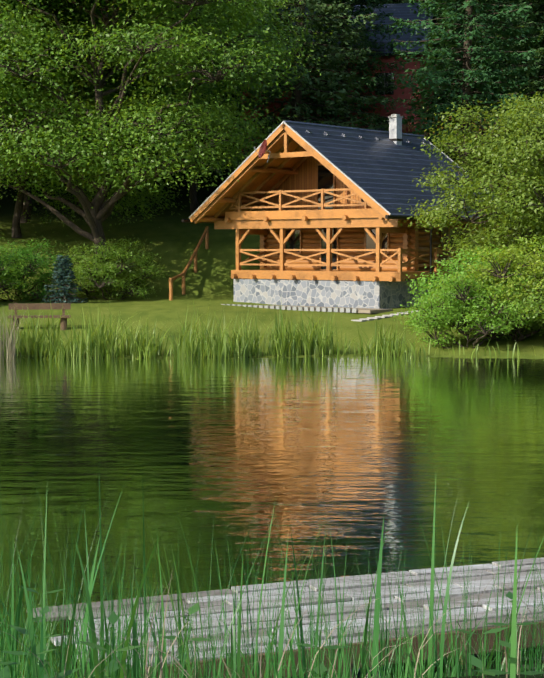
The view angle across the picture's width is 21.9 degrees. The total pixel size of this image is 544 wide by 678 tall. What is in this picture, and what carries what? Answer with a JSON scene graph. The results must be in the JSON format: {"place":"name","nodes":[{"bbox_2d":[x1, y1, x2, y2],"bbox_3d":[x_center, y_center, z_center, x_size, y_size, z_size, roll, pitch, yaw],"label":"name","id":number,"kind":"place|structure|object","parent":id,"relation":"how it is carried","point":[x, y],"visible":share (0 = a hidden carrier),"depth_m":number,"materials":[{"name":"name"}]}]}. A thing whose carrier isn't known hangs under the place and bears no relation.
{"place":"outdoors","nodes":[
{"label":"outdoors","id":0,"kind":"place"},
{"bbox_2d":[0,356,543,677],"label":"pond water","id":1,"kind":"structure","parent":0,"point":[309,440],"depth_m":22.39,"materials":[{"name":"green liquid"}]},
{"bbox_2d":[0,309,26,360],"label":"dry reeds","id":2,"kind":"object","parent":1,"relation":"in","point":[12,351],"visible":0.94,"depth_m":43.86,"materials":[{"name":"beige plant"}]},
{"bbox_2d":[33,557,543,677],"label":"dock","id":3,"kind":"object","parent":1,"relation":"in","point":[487,573],"visible":0.54,"depth_m":12.13,"materials":[{"name":"grey wood"}]},
{"bbox_2d":[0,0,543,677],"bbox_3d":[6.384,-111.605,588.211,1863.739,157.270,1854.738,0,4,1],"label":"ground","id":4,"kind":"structure","parent":0,"point":[174,238],"depth_m":64.28,"materials":[{"name":"green plant"}]},
{"bbox_2d":[0,232,33,296],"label":"bush","id":5,"kind":"object","parent":4,"relation":"on","point":[5,268],"visible":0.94,"depth_m":59.60,"materials":[{"name":"green plant"}]},
{"bbox_2d":[0,0,60,112],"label":"broadleaf tree","id":6,"kind":"object","parent":4,"relation":"on","point":[8,93],"visible":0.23,"depth_m":63.77,"materials":[{"name":"green plant"}]},
{"bbox_2d":[0,236,78,301],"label":"bush","id":7,"kind":"object","parent":4,"relation":"on","point":[42,280],"visible":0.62,"depth_m":61.69,"materials":[{"name":"green plant"}]},
{"bbox_2d":[8,303,70,329],"bbox_3d":[-8.340,-0.767,50.435,2.200,1.050,0.515,0,4,-7],"label":"bench","id":8,"kind":"object","parent":4,"relation":"on","point":[35,306],"visible":0.73,"depth_m":50.48,"materials":[{"name":"brown wood"}]},
{"bbox_2d":[40,254,88,302],"bbox_3d":[-9.025,-2.364,60.225,2.116,2.543,1.898,1,4,10],"label":"blue spruce tree","id":9,"kind":"object","parent":4,"relation":"on","point":[62,276],"visible":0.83,"depth_m":60.03,"materials":[{"name":"green plant"}]},
{"bbox_2d":[0,0,144,237],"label":"broadleaf tree","id":10,"kind":"object","parent":4,"relation":"on","point":[16,231],"visible":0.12,"depth_m":67.52,"materials":[{"name":"green plant"}]},
{"bbox_2d":[0,0,144,150],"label":"broadleaf tree","id":11,"kind":"object","parent":4,"relation":"on","point":[103,2],"visible":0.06,"depth_m":66.57,"materials":[{"name":"green plant"}]},
{"bbox_2d":[0,0,151,222],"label":"broadleaf tree","id":12,"kind":"object","parent":4,"relation":"on","point":[26,206],"depth_m":75.19,"materials":[{"name":"green plant"}]},
{"bbox_2d":[51,235,170,299],"bbox_3d":[-7.388,-2.769,63.099,5.218,3.849,5.467,-2,4,-30],"label":"bush","id":13,"kind":"object","parent":4,"relation":"on","point":[96,272],"visible":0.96,"depth_m":62.62,"materials":[{"name":"green plant"}]},
{"bbox_2d":[53,0,179,208],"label":"broadleaf tree","id":14,"kind":"object","parent":4,"relation":"on","point":[84,137],"depth_m":80.67,"materials":[{"name":"green plant"}]},
{"bbox_2d":[0,0,349,285],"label":"tree","id":15,"kind":"object","parent":4,"relation":"on","point":[96,212],"visible":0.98,"depth_m":62.23,"materials":[{"name":"green plant"}]},
{"bbox_2d":[169,226,208,299],"bbox_3d":[-3.796,-3.450,64.772,0.163,3.576,4.969,1,4,17],"label":"stair handrail","id":16,"kind":"object","parent":4,"relation":"on","point":[205,234],"visible":0.79,"depth_m":64.93,"materials":[{"name":"brown wood"}]},
{"bbox_2d":[109,0,286,212],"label":"broadleaf tree","id":17,"kind":"object","parent":4,"relation":"on","point":[194,204],"visible":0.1,"depth_m":78.82,"materials":[{"name":"green plant"}]},
{"bbox_2d":[174,0,284,144],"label":"spruce tree","id":18,"kind":"object","parent":4,"relation":"on","point":[235,96],"visible":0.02,"depth_m":91.56,"materials":[{"name":"green plant"}]},
{"bbox_2d":[0,460,543,677],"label":"grass","id":19,"kind":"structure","parent":4,"relation":"on","point":[234,657],"depth_m":6.83,"materials":[{"name":"green plant"}]},
{"bbox_2d":[0,300,543,360],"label":"reeds","id":20,"kind":"object","parent":4,"relation":"on","point":[221,349],"depth_m":44.97,"materials":[{"name":"green plant"}]},
{"bbox_2d":[0,586,543,677],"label":"weeds","id":21,"kind":"object","parent":4,"relation":"on","point":[113,618],"visible":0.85,"depth_m":4.72,"materials":[{"name":"green plant"}]},
{"bbox_2d":[1,564,543,677],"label":"dry grass stems","id":22,"kind":"object","parent":4,"relation":"on","point":[261,676],"visible":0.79,"depth_m":5.12,"materials":[{"name":"green plant"}]},
{"bbox_2d":[192,0,388,177],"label":"spruce tree","id":23,"kind":"object","parent":4,"relation":"on","point":[297,104],"visible":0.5,"depth_m":77.13,"materials":[{"name":"green plant"}]},
{"bbox_2d":[240,2,441,162],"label":"red house","id":24,"kind":"structure","parent":4,"relation":"on","point":[403,11],"depth_m":84.57,"materials":[{"name":"tile"}]},
{"bbox_2d":[282,0,406,129],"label":"spruce tree","id":25,"kind":"object","parent":4,"relation":"on","point":[367,11],"visible":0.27,"depth_m":82.62,"materials":[{"name":"green plant"}]},
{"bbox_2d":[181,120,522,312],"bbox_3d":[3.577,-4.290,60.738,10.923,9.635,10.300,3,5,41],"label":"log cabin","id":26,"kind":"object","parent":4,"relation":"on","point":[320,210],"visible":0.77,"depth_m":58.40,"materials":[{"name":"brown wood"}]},
{"bbox_2d":[254,140,270,162],"bbox_3d":[-0.384,-7.621,57.002,0.558,0.922,0.559,2,4,25],"label":"flag","id":27,"kind":"object","parent":26,"relation":"on","point":[262,149],"visible":1,"depth_m":57.13,"materials":[{"name":"red fabric"}]},
{"bbox_2d":[388,114,402,144],"bbox_3d":[5.415,-9.024,61.627,0.480,1.635,0.480,3,5,41],"label":"chimney","id":28,"kind":"object","parent":26,"relation":"on","point":[395,128],"visible":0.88,"depth_m":61.47,"materials":[{"name":"concrete"}]},
{"bbox_2d":[321,0,419,3],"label":"spruce tree","id":29,"kind":"object","parent":4,"relation":"on","point":[397,1],"depth_m":100.74,"materials":[{"name":"green plant"}]},
{"bbox_2d":[351,309,422,321],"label":"stepping stones","id":30,"kind":"object","parent":4,"relation":"on","point":[378,317],"visible":0.4,"depth_m":53.22,"materials":[{"name":"stone"}]},
{"bbox_2d":[402,116,505,139],"bbox_3d":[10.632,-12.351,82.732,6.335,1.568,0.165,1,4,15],"label":"tree","id":31,"kind":"object","parent":4,"relation":"on","point":[405,127],"visible":0.15,"depth_m":83.09,"materials":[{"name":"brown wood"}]},
{"bbox_2d":[388,0,542,170],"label":"spruce tree","id":32,"kind":"object","parent":4,"relation":"on","point":[482,79],"visible":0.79,"depth_m":75.14,"materials":[{"name":"green plant"}]},
{"bbox_2d":[393,272,541,348],"bbox_3d":[6.620,-0.492,47.348,5.080,3.565,5.684,-1,4,-13],"label":"bush","id":33,"kind":"object","parent":4,"relation":"on","point":[466,315],"visible":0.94,"depth_m":46.67,"materials":[{"name":"green plant"}]},
{"bbox_2d":[397,87,543,264],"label":"walnut tree","id":34,"kind":"object","parent":4,"relation":"on","point":[518,148],"visible":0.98,"depth_m":51.99,"materials":[{"name":"green plant"}]},
{"bbox_2d":[404,244,543,328],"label":"bush","id":35,"kind":"object","parent":4,"relation":"on","point":[451,269],"visible":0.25,"depth_m":49.68,"materials":[{"name":"green plant"}]},
{"bbox_2d":[417,0,539,33],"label":"spruce tree","id":36,"kind":"object","parent":4,"relation":"on","point":[463,21],"visible":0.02,"depth_m":101.82,"materials":[{"name":"green plant"}]},
{"bbox_2d":[420,0,543,104],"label":"spruce tree","id":37,"kind":"object","parent":4,"relation":"on","point":[460,29],"visible":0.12,"depth_m":87.98,"materials":[{"name":"green plant"}]},
{"bbox_2d":[427,244,543,340],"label":"bush","id":38,"kind":"object","parent":4,"relation":"on","point":[496,272],"visible":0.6,"depth_m":47.35,"materials":[{"name":"green plant"}]},
{"bbox_2d":[454,0,543,125],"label":"spruce tree","id":39,"kind":"object","parent":4,"relation":"on","point":[540,79],"visible":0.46,"depth_m":78.34,"materials":[{"name":"green plant"}]},
{"bbox_2d":[487,0,543,75],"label":"spruce tree","id":40,"kind":"object","parent":4,"relation":"on","point":[530,36],"visible":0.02,"depth_m":90.07,"materials":[{"name":"green plant"}]},
{"bbox_2d":[489,228,543,289],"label":"bush","id":41,"kind":"object","parent":4,"relation":"on","point":[535,237],"visible":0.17,"depth_m":49.92,"materials":[{"name":"green plant"}]},
{"bbox_2d":[506,259,543,335],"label":"bush","id":42,"kind":"object","parent":4,"relation":"on","point":[533,296],"visible":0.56,"depth_m":46.31,"materials":[{"name":"green plant"}]}
]}

